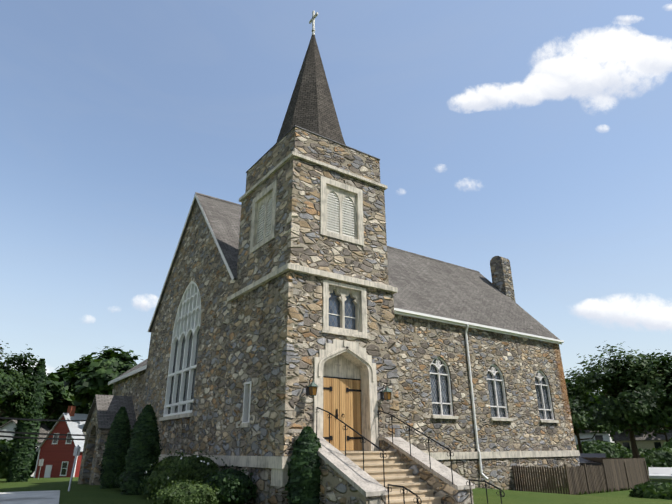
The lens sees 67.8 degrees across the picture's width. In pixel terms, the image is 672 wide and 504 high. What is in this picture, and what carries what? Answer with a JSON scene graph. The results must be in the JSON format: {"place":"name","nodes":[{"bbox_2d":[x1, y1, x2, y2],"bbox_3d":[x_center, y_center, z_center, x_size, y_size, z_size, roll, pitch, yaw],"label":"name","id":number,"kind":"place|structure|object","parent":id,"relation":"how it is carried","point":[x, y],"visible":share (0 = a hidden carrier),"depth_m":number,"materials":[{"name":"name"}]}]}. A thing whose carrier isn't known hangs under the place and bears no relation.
{"place":"outdoors","nodes":[
{"label":"outdoors","id":0,"kind":"place"},
{"bbox_2d":[0,411,46,426],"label":"tree","id":1,"kind":"object","parent":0,"point":[5,421],"depth_m":91.18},
{"bbox_2d":[0,490,59,503],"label":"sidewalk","id":2,"kind":"structure","parent":0,"point":[38,497],"depth_m":18.95,"materials":[{"name":"concrete"}]},
{"bbox_2d":[0,393,85,439],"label":"overhead wires","id":3,"kind":"object","parent":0,"point":[40,433],"visible":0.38,"depth_m":37.06,"materials":[{"name":"black metal"}]},
{"bbox_2d":[202,465,256,503],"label":"bush","id":4,"kind":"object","parent":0,"point":[234,486],"depth_m":14.84,"materials":[{"name":"green plant"}]},
{"bbox_2d":[218,465,288,503],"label":"foundation wall","id":5,"kind":"structure","parent":0,"point":[267,493],"depth_m":15.11,"materials":[{"name":"grey stone"}]},
{"bbox_2d":[236,156,388,291],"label":"tower wall","id":6,"kind":"structure","parent":0,"point":[368,260],"depth_m":18.86,"materials":[{"name":"grey stone"}]},
{"bbox_2d":[245,127,379,192],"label":"parapet wall","id":7,"kind":"structure","parent":0,"point":[311,145],"depth_m":20.10,"materials":[{"name":"grey stone"}]},
{"bbox_2d":[0,477,671,503],"bbox_3d":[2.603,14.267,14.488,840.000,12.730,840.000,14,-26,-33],"label":"ground","id":8,"kind":"structure","parent":0,"point":[77,493],"depth_m":18.93,"materials":[{"name":"green plant"}]},
{"bbox_2d":[0,439,12,477],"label":"hedge","id":9,"kind":"object","parent":8,"relation":"on","point":[5,449],"visible":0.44,"depth_m":41.71,"materials":[{"name":"green plant"}]},
{"bbox_2d":[0,366,21,414],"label":"tree","id":10,"kind":"object","parent":8,"relation":"on","point":[1,410],"visible":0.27,"depth_m":41.31,"materials":[{"name":"green plant"}]},
{"bbox_2d":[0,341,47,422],"bbox_3d":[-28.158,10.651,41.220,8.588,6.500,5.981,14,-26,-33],"label":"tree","id":11,"kind":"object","parent":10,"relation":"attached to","point":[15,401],"visible":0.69,"depth_m":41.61,"materials":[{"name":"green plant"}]},
{"bbox_2d":[0,439,37,478],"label":"hedge","id":12,"kind":"object","parent":8,"relation":"on","point":[33,466],"visible":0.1,"depth_m":61.82,"materials":[{"name":"green plant"}]},
{"bbox_2d":[0,421,40,476],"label":"grey house walls","id":13,"kind":"structure","parent":8,"relation":"on","point":[11,426],"depth_m":73.22,"materials":[{"name":"grey"}]},
{"bbox_2d":[0,420,50,442],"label":"background house roof","id":14,"kind":"structure","parent":13,"relation":"on","point":[44,427],"depth_m":78.34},
{"bbox_2d":[6,358,46,481],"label":"conifer tree","id":15,"kind":"object","parent":8,"relation":"on","point":[20,462],"visible":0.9,"depth_m":41.07,"materials":[{"name":"green plant"}]},
{"bbox_2d":[0,366,76,418],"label":"tree","id":16,"kind":"object","parent":8,"relation":"on","point":[56,391],"depth_m":79.05,"materials":[{"name":"green plant"}]},
{"bbox_2d":[38,458,43,478],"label":"street sign pole","id":17,"kind":"object","parent":8,"relation":"on","point":[41,461],"visible":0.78,"depth_m":48.73,"materials":[{"name":"grey metal"}]},
{"bbox_2d":[35,416,82,477],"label":"red house walls","id":18,"kind":"structure","parent":8,"relation":"on","point":[54,455],"depth_m":58.43,"materials":[{"name":"red wood"}]},
{"bbox_2d":[34,433,77,477],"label":"house trim","id":19,"kind":"structure","parent":18,"relation":"attached to","point":[48,469],"depth_m":58.04,"materials":[{"name":"white wood"}]},
{"bbox_2d":[36,413,87,451],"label":"house roof","id":20,"kind":"structure","parent":18,"relation":"on","point":[75,427],"depth_m":59.73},
{"bbox_2d":[67,406,75,415],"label":"chimney","id":21,"kind":"object","parent":20,"relation":"on","point":[71,410],"visible":0.64,"depth_m":60.66,"materials":[{"name":"red brick"}]},
{"bbox_2d":[53,435,70,474],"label":"window panes","id":22,"kind":"structure","parent":18,"relation":"in","point":[63,471],"depth_m":57.41,"materials":[{"name":"black glass"}]},
{"bbox_2d":[68,445,80,490],"bbox_3d":[-11.633,9.813,22.154,0.266,2.380,1.005,10,-24,-25],"label":"leaning post","id":23,"kind":"object","parent":8,"relation":"on","point":[77,449],"visible":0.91,"depth_m":22.57,"materials":[{"name":"grey metal"}]},
{"bbox_2d":[78,406,130,484],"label":"porch wall","id":24,"kind":"structure","parent":8,"relation":"on","point":[93,452],"depth_m":29.45,"materials":[{"name":"grey stone"}]},
{"bbox_2d":[82,395,135,431],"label":"porch roof","id":25,"kind":"structure","parent":24,"relation":"on","point":[108,407],"depth_m":29.71,"materials":[{"name":"grey tile"}]},
{"bbox_2d":[99,406,130,488],"bbox_3d":[-10.489,9.356,23.978,1.367,3.756,1.346,14,-26,-33],"label":"arborvitae tree","id":26,"kind":"object","parent":8,"relation":"on","point":[115,450],"visible":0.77,"depth_m":23.54,"materials":[{"name":"green plant"}]},
{"bbox_2d":[109,469,124,486],"bbox_3d":[-8.885,9.969,21.943,1.944,1.001,3.145,14,-26,-33],"label":"shrub","id":27,"kind":"object","parent":8,"relation":"on","point":[113,482],"visible":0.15,"depth_m":21.66,"materials":[{"name":"green plant"}]},
{"bbox_2d":[112,370,145,420],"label":"wing wall","id":28,"kind":"structure","parent":8,"relation":"on","point":[133,386],"depth_m":31.10,"materials":[{"name":"grey stone"}]},
{"bbox_2d":[108,365,146,384],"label":"wing trim","id":29,"kind":"structure","parent":28,"relation":"attached to","point":[138,370],"depth_m":31.69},
{"bbox_2d":[115,358,147,378],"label":"wing roof","id":30,"kind":"structure","parent":28,"relation":"on","point":[143,363],"depth_m":34.62,"materials":[{"name":"grey"}]},
{"bbox_2d":[119,404,162,494],"bbox_3d":[-7.945,8.127,20.647,1.506,3.562,1.512,14,-26,-33],"label":"arborvitae tree","id":31,"kind":"object","parent":8,"relation":"on","point":[143,452],"visible":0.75,"depth_m":20.20,"materials":[{"name":"green plant"}]},
{"bbox_2d":[135,476,155,497],"bbox_3d":[-6.500,8.624,18.524,1.704,0.843,2.179,14,-26,-33],"label":"shrub","id":32,"kind":"object","parent":8,"relation":"on","point":[146,491],"visible":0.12,"depth_m":18.06,"materials":[{"name":"green plant"}]},
{"bbox_2d":[138,450,226,494],"bbox_3d":[-5.109,7.535,16.889,2.740,1.671,3.062,5,-22,-12],"label":"shrub","id":33,"kind":"object","parent":8,"relation":"on","point":[185,468],"visible":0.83,"depth_m":16.20,"materials":[{"name":"green plant"}]},
{"bbox_2d":[147,479,223,503],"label":"shrub","id":34,"kind":"object","parent":8,"relation":"on","point":[180,492],"visible":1,"depth_m":13.49,"materials":[{"name":"green plant"}]},
{"bbox_2d":[284,426,321,503],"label":"arborvitae tree","id":35,"kind":"object","parent":8,"relation":"on","point":[303,484],"visible":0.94,"depth_m":13.63,"materials":[{"name":"green plant"}]},
{"bbox_2d":[220,270,399,455],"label":"tower wall","id":36,"kind":"structure","parent":8,"relation":"on","point":[254,344],"depth_m":17.15,"materials":[{"name":"grey stone"}]},
{"bbox_2d":[242,381,251,422],"bbox_3d":[-2.991,5.216,17.296,0.220,1.400,0.540,14,-26,-33],"label":"slit window frame","id":37,"kind":"object","parent":36,"relation":"attached to","point":[246,403],"visible":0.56,"depth_m":17.38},
{"bbox_2d":[249,180,276,253],"bbox_3d":[-2.731,-1.321,19.655,0.340,2.420,2.000,14,-26,-33],"label":"window frame","id":38,"kind":"object","parent":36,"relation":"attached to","point":[265,195],"visible":0.56,"depth_m":19.78,"materials":[{"name":"beige stone"}]},
{"bbox_2d":[257,197,271,242],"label":"louvers","id":39,"kind":"object","parent":38,"relation":"in","point":[261,222],"visible":0.35,"depth_m":19.69,"materials":[{"name":"white wood"}]},
{"bbox_2d":[276,34,345,144],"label":"spire","id":40,"kind":"structure","parent":36,"relation":"on","point":[311,107],"depth_m":21.96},
{"bbox_2d":[309,10,317,34],"bbox_3d":[-1.120,-11.380,24.890,0.178,1.570,0.720,14,-26,-33],"label":"cross","id":41,"kind":"object","parent":40,"relation":"on","point":[314,16],"visible":0.94,"depth_m":24.86,"materials":[{"name":"white metal"}]},
{"bbox_2d":[306,376,316,395],"bbox_3d":[-0.773,4.197,15.652,0.207,0.589,0.404,14,-26,-33],"label":"lantern frame","id":42,"kind":"object","parent":36,"relation":"attached to","point":[307,391],"visible":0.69,"depth_m":15.71,"materials":[{"name":"black metal"}]},
{"bbox_2d":[308,380,318,396],"bbox_3d":[-0.715,4.240,15.549,0.260,0.520,0.260,14,-26,-33],"label":"lantern roof","id":43,"kind":"object","parent":42,"relation":"attached to","point":[313,383],"visible":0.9,"depth_m":15.52,"materials":[{"name":"metal"}]},
{"bbox_2d":[309,387,316,394],"bbox_3d":[-0.715,4.314,15.520,0.190,0.260,0.190,14,-26,-33],"label":"lantern glass","id":44,"kind":"object","parent":43,"relation":"attached to","point":[313,389],"visible":0.86,"depth_m":15.46,"materials":[{"name":"brown glass"}]},
{"bbox_2d":[246,125,379,172],"bbox_3d":[-1.064,-3.761,21.900,4.260,0.040,4.260,14,-26,-33],"label":"parapet flashing","id":45,"kind":"object","parent":36,"relation":"on","point":[313,133],"visible":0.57,"depth_m":20.25,"materials":[{"name":"grey"}]},
{"bbox_2d":[320,176,363,245],"bbox_3d":[0.155,-1.518,19.206,2.000,2.420,0.340,14,-26,-33],"label":"window frame","id":46,"kind":"object","parent":36,"relation":"attached to","point":[340,190],"visible":0.65,"depth_m":19.26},
{"bbox_2d":[327,191,354,237],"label":"louvers","id":47,"kind":"object","parent":46,"relation":"in","point":[338,215],"visible":0.29,"depth_m":19.14,"materials":[{"name":"white wood"}]},
{"bbox_2d":[323,279,367,335],"bbox_3d":[0.246,2.029,17.735,1.900,1.780,0.335,14,-26,-33],"label":"tower window frame","id":48,"kind":"object","parent":36,"relation":"attached to","point":[343,290],"visible":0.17,"depth_m":17.81,"materials":[{"name":"beige stone"}]},
{"bbox_2d":[329,290,355,329],"bbox_3d":[0.173,2.057,17.834,1.400,1.480,0.007,14,-26,-33],"label":"tower window glass","id":49,"kind":"object","parent":48,"relation":"in","point":[334,308],"depth_m":17.83,"materials":[{"name":"glass"}]},
{"bbox_2d":[329,289,356,304],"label":"tower window cusps","id":50,"kind":"object","parent":48,"relation":"attached to","point":[339,298],"depth_m":17.91,"materials":[{"name":"beige stone"}]},
{"bbox_2d":[321,329,369,338],"bbox_3d":[0.293,2.879,17.340,2.040,0.088,0.275,14,-26,-33],"label":"window sill","id":51,"kind":"structure","parent":36,"relation":"attached to","point":[344,334],"depth_m":17.20,"materials":[{"name":"beige stone"}]},
{"bbox_2d":[313,339,378,450],"bbox_3d":[0.211,4.771,16.742,2.580,3.530,0.545,14,-26,-33],"label":"door surround","id":52,"kind":"object","parent":36,"relation":"attached to","point":[353,366],"visible":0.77,"depth_m":17.04,"materials":[{"name":"beige stone"}]},
{"bbox_2d":[323,377,361,450],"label":"church doors","id":53,"kind":"structure","parent":52,"relation":"attached to","point":[343,401],"depth_m":16.74,"materials":[{"name":"brown wood"}]},
{"bbox_2d":[323,376,361,450],"bbox_3d":[0.110,5.365,16.667,1.900,2.330,0.098,14,-26,-33],"label":"door hardware","id":54,"kind":"object","parent":53,"relation":"attached to","point":[336,414],"depth_m":16.73,"materials":[{"name":"black metal"}]},
{"bbox_2d":[318,341,373,380],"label":"arch molding","id":55,"kind":"structure","parent":52,"relation":"attached to","point":[346,344],"depth_m":17.07,"materials":[{"name":"beige stone"}]},
{"bbox_2d":[380,383,390,399],"bbox_3d":[1.706,4.824,17.296,0.207,0.589,0.404,14,-26,-33],"label":"lantern frame","id":56,"kind":"object","parent":36,"relation":"attached to","point":[382,393],"visible":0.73,"depth_m":17.36,"materials":[{"name":"black metal"}]},
{"bbox_2d":[383,386,391,400],"bbox_3d":[1.764,4.867,17.193,0.260,0.520,0.260,14,-26,-33],"label":"lantern roof","id":57,"kind":"object","parent":56,"relation":"attached to","point":[387,389],"visible":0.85,"depth_m":17.16,"materials":[{"name":"metal"}]},
{"bbox_2d":[384,392,390,399],"bbox_3d":[1.764,4.941,17.164,0.190,0.260,0.190,14,-26,-33],"label":"wall lantern","id":58,"kind":"object","parent":57,"relation":"attached to","point":[386,394],"visible":0.79,"depth_m":17.11,"materials":[{"name":"brown"}]},
{"bbox_2d":[275,160,576,455],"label":"corner quoins","id":59,"kind":"object","parent":36,"relation":"attached to","point":[291,425],"visible":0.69,"depth_m":16.84,"materials":[{"name":"stone"}]},
{"bbox_2d":[554,344,572,428],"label":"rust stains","id":60,"kind":"object","parent":59,"relation":"attached to","point":[564,386],"visible":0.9,"depth_m":31.71,"materials":[{"name":"brown stone"}]},
{"bbox_2d":[141,201,575,477],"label":"nave wall","id":61,"kind":"structure","parent":8,"relation":"on","point":[517,361],"depth_m":25.91,"materials":[{"name":"grey stone"}]},
{"bbox_2d":[163,281,200,416],"bbox_3d":[-7.255,4.509,24.246,0.190,6.513,4.189,14,-26,-33],"label":"arched window","id":62,"kind":"structure","parent":61,"relation":"attached to","point":[187,320],"depth_m":24.47,"materials":[{"name":"white wood"}]},
{"bbox_2d":[168,328,199,413],"bbox_3d":[-7.149,4.542,24.314,0.010,6.490,4.080,14,-26,-33],"label":"gable window glass","id":63,"kind":"object","parent":62,"relation":"in","point":[186,376],"depth_m":24.03,"materials":[{"name":"grey glass"}]},
{"bbox_2d":[148,193,233,331],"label":"rake trim","id":64,"kind":"structure","parent":61,"relation":"on","point":[217,244],"depth_m":26.39,"materials":[{"name":"white paint"}]},
{"bbox_2d":[149,194,559,339],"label":"roof","id":65,"kind":"structure","parent":61,"relation":"on","point":[424,285],"depth_m":30.57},
{"bbox_2d":[194,192,479,272],"bbox_3d":[1.846,-0.787,33.464,23.260,0.175,0.320,14,-26,-33],"label":"roof ridge cap","id":66,"kind":"object","parent":65,"relation":"on","point":[387,246],"visible":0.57,"depth_m":35.20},
{"bbox_2d":[490,256,515,302],"bbox_3d":[12.693,7.690,35.898,1.000,15.620,1.100,14,-26,-33],"label":"chimney stone","id":67,"kind":"object","parent":65,"relation":"on","point":[501,274],"visible":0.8,"depth_m":37.81,"materials":[{"name":"grey stone"}]},
{"bbox_2d":[168,166,562,483],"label":"runoff stains","id":68,"kind":"object","parent":61,"relation":"attached to","point":[385,300],"visible":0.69,"depth_m":23.09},
{"bbox_2d":[159,151,579,486],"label":"stone ledges","id":69,"kind":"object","parent":61,"relation":"attached to","point":[278,465],"depth_m":18.80,"materials":[{"name":"beige stone"}]},
{"bbox_2d":[394,308,563,479],"bbox_3d":[7.344,7.632,26.327,18.560,8.002,0.464,14,-26,-33],"label":"gutter and downspout","id":70,"kind":"object","parent":61,"relation":"attached to","point":[467,325],"visible":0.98,"depth_m":27.03,"materials":[{"name":"white metal"}]},
{"bbox_2d":[430,356,553,419],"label":"window frames","id":71,"kind":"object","parent":61,"relation":"in","point":[437,365],"visible":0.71,"depth_m":27.94,"materials":[{"name":"white wood"}]},
{"bbox_2d":[430,359,550,418],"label":"arched windows","id":72,"kind":"structure","parent":71,"relation":"in","point":[435,391],"depth_m":27.67,"materials":[{"name":"glass"}]},
{"bbox_2d":[158,456,579,490],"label":"plinth wall","id":73,"kind":"structure","parent":8,"relation":"on","point":[496,471],"depth_m":25.97,"materials":[{"name":"stone"}]},
{"bbox_2d":[343,453,440,503],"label":"entrance steps","id":74,"kind":"structure","parent":8,"relation":"on","point":[396,481],"depth_m":14.61,"materials":[{"name":"beige concrete"}]},
{"bbox_2d":[340,451,441,503],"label":"stair treads","id":75,"kind":"object","parent":74,"relation":"attached to","point":[406,492],"visible":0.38,"depth_m":14.56,"materials":[{"name":"beige stone"}]},
{"bbox_2d":[319,440,473,503],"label":"stair cheek walls","id":76,"kind":"structure","parent":8,"relation":"on","point":[336,487],"depth_m":13.63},
{"bbox_2d":[294,436,474,496],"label":"stair cheek caps","id":77,"kind":"object","parent":76,"relation":"on","point":[359,479],"visible":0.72,"depth_m":13.93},
{"bbox_2d":[315,407,504,503],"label":"stair railings","id":78,"kind":"object","parent":76,"relation":"on","point":[403,487],"visible":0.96,"depth_m":13.84,"materials":[{"name":"black metal"}]},
{"bbox_2d":[475,486,632,494],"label":"grass tufts","id":79,"kind":"object","parent":8,"relation":"on","point":[621,489],"visible":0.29,"depth_m":25.28,"materials":[{"name":"green plant"}]},
{"bbox_2d":[512,457,649,494],"bbox_3d":[13.151,12.803,27.980,8.216,2.310,4.654,14,-26,-33],"label":"wood fence","id":80,"kind":"object","parent":8,"relation":"on","point":[618,474],"visible":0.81,"depth_m":25.78,"materials":[{"name":"brown wood"}]},
{"bbox_2d":[569,386,603,452],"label":"tree","id":81,"kind":"object","parent":8,"relation":"on","point":[579,442],"visible":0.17,"depth_m":47.23,"materials":[{"name":"brown plant"}]},
{"bbox_2d":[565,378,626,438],"bbox_3d":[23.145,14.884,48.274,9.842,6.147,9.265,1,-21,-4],"label":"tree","id":82,"kind":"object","parent":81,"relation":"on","point":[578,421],"visible":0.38,"depth_m":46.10,"materials":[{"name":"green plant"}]},
{"bbox_2d":[574,433,609,444],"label":"white house walls","id":83,"kind":"structure","parent":8,"relation":"on","point":[606,437],"depth_m":63.53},
{"bbox_2d":[580,430,610,432],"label":"white house roof","id":84,"kind":"structure","parent":83,"relation":"on","point":[587,431],"depth_m":63.55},
{"bbox_2d":[595,435,603,441],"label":"window","id":85,"kind":"structure","parent":83,"relation":"in","point":[598,437],"depth_m":63.16,"materials":[{"name":"grey glass"}]},
{"bbox_2d":[579,453,607,466],"bbox_3d":[16.775,13.874,32.591,1.930,1.418,4.400,-12,-24,27],"label":"car","id":86,"kind":"object","parent":8,"relation":"on","point":[589,462],"visible":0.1,"depth_m":31.36,"materials":[{"name":"grey paint"}]},
{"bbox_2d":[576,439,629,457],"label":"hedge","id":87,"kind":"object","parent":8,"relation":"on","point":[611,450],"visible":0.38,"depth_m":56.22,"materials":[{"name":"green plant"}]},
{"bbox_2d":[588,354,661,457],"bbox_3d":[22.921,12.166,36.702,8.432,8.929,6.432,14,-26,-33],"label":"tree","id":88,"kind":"object","parent":8,"relation":"on","point":[635,452],"visible":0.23,"depth_m":36.14,"materials":[{"name":"brown plant"}]},
{"bbox_2d":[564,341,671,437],"bbox_3d":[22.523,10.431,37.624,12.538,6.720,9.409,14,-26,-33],"label":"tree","id":89,"kind":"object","parent":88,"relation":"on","point":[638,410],"visible":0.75,"depth_m":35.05,"materials":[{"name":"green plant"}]},
{"bbox_2d":[616,440,665,449],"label":"tan house walls","id":90,"kind":"structure","parent":8,"relation":"on","point":[643,445],"depth_m":78.25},
{"bbox_2d":[611,428,671,440],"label":"house","id":91,"kind":"structure","parent":90,"relation":"on","point":[621,436],"depth_m":79.05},
{"bbox_2d":[623,442,660,449],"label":"window","id":92,"kind":"structure","parent":90,"relation":"in","point":[656,444],"depth_m":77.82,"materials":[{"name":"black glass"}]},
{"bbox_2d":[620,447,671,474],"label":"hedge","id":93,"kind":"object","parent":8,"relation":"on","point":[657,457],"visible":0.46,"depth_m":41.03,"materials":[{"name":"green plant"}]},
{"bbox_2d":[627,364,671,428],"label":"tree","id":94,"kind":"object","parent":8,"relation":"on","point":[665,405],"visible":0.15,"depth_m":35.05,"materials":[{"name":"green plant"}]},
{"bbox_2d":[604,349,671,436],"bbox_3d":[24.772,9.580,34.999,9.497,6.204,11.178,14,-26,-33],"label":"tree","id":95,"kind":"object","parent":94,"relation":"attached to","point":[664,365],"visible":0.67,"depth_m":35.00,"materials":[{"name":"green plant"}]},
{"bbox_2d":[629,480,671,498],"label":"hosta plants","id":96,"kind":"object","parent":8,"relation":"on","point":[652,489],"visible":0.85,"depth_m":22.72,"materials":[{"name":"green plant"}]},
{"bbox_2d":[648,467,671,478],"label":"wall","id":97,"kind":"structure","parent":8,"relation":"on","point":[660,472],"depth_m":36.30,"materials":[{"name":"white paint"}]},
{"bbox_2d":[651,426,671,441],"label":"tree trunk","id":98,"kind":"object","parent":8,"relation":"on","point":[666,438],"visible":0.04,"depth_m":70.54,"materials":[{"name":"brown plant"}]},
{"bbox_2d":[649,417,671,432],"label":"tree","id":99,"kind":"object","parent":98,"relation":"on","point":[668,425],"depth_m":70.32,"materials":[{"name":"green plant"}]},
{"bbox_2d":[658,438,671,447],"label":"hedge","id":100,"kind":"object","parent":8,"relation":"on","point":[667,444],"visible":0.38,"depth_m":53.93,"materials":[{"name":"green plant"}]},
{"bbox_2d":[661,486,671,499],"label":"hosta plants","id":101,"kind":"object","parent":8,"relation":"on","point":[667,494],"visible":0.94,"depth_m":22.13,"materials":[{"name":"green plant"}]},
{"bbox_3d":[-24.289,10.620,31.964,4.807,9.124,5.092,14,-26,-33],"label":"tree trunk","id":102,"kind":"object","parent":8,"relation":"on","visible":0},
{"bbox_2d":[0,372,25,402],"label":"tree","id":103,"kind":"object","parent":102,"relation":"on","point":[4,383],"visible":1,"depth_m":32.16,"materials":[{"name":"green plant"}]},
{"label":"tree trunk","id":104,"kind":"object","parent":8,"relation":"on","visible":0},
{"bbox_2d":[61,346,142,406],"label":"tree","id":105,"kind":"object","parent":104,"relation":"on","point":[92,377],"visible":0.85,"depth_m":65.13,"materials":[{"name":"green plant"}]},
{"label":"tree trunk","id":106,"kind":"object","parent":8,"relation":"on","visible":0},
{"bbox_2d":[4,366,48,405],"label":"tree","id":107,"kind":"object","parent":106,"relation":"on","point":[25,381],"visible":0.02,"depth_m":64.93,"materials":[{"name":"green plant"}]},
{"bbox_2d":[0,0,671,442],"label":"sky","id":108,"kind":"structure","parent":0,"point":[536,135],"materials":[{"name":"blue"}]},
{"bbox_2d":[600,398,663,442],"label":"tree trunk","id":109,"kind":"object","parent":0,"point":[614,439],"depth_m":81.22,"materials":[{"name":"brown wood"}]},
{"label":"tree trunk","id":110,"kind":"object","parent":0,"visible":0},
{"bbox_2d":[575,372,610,417],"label":"tree","id":111,"kind":"object","parent":110,"relation":"attached to","point":[600,391],"visible":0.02,"depth_m":68.05,"materials":[{"name":"green plant"}]},
{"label":"tree trunk","id":112,"kind":"object","parent":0,"visible":0},
{"bbox_2d":[42,355,97,417],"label":"tree","id":113,"kind":"object","parent":112,"relation":"attached to","point":[79,409],"visible":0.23,"depth_m":84.04,"materials":[{"name":"green plant"}]},
{"bbox_2d":[43,412,63,428],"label":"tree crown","id":114,"kind":"object","parent":113,"relation":"attached to","point":[50,423],"depth_m":92.54}
]}

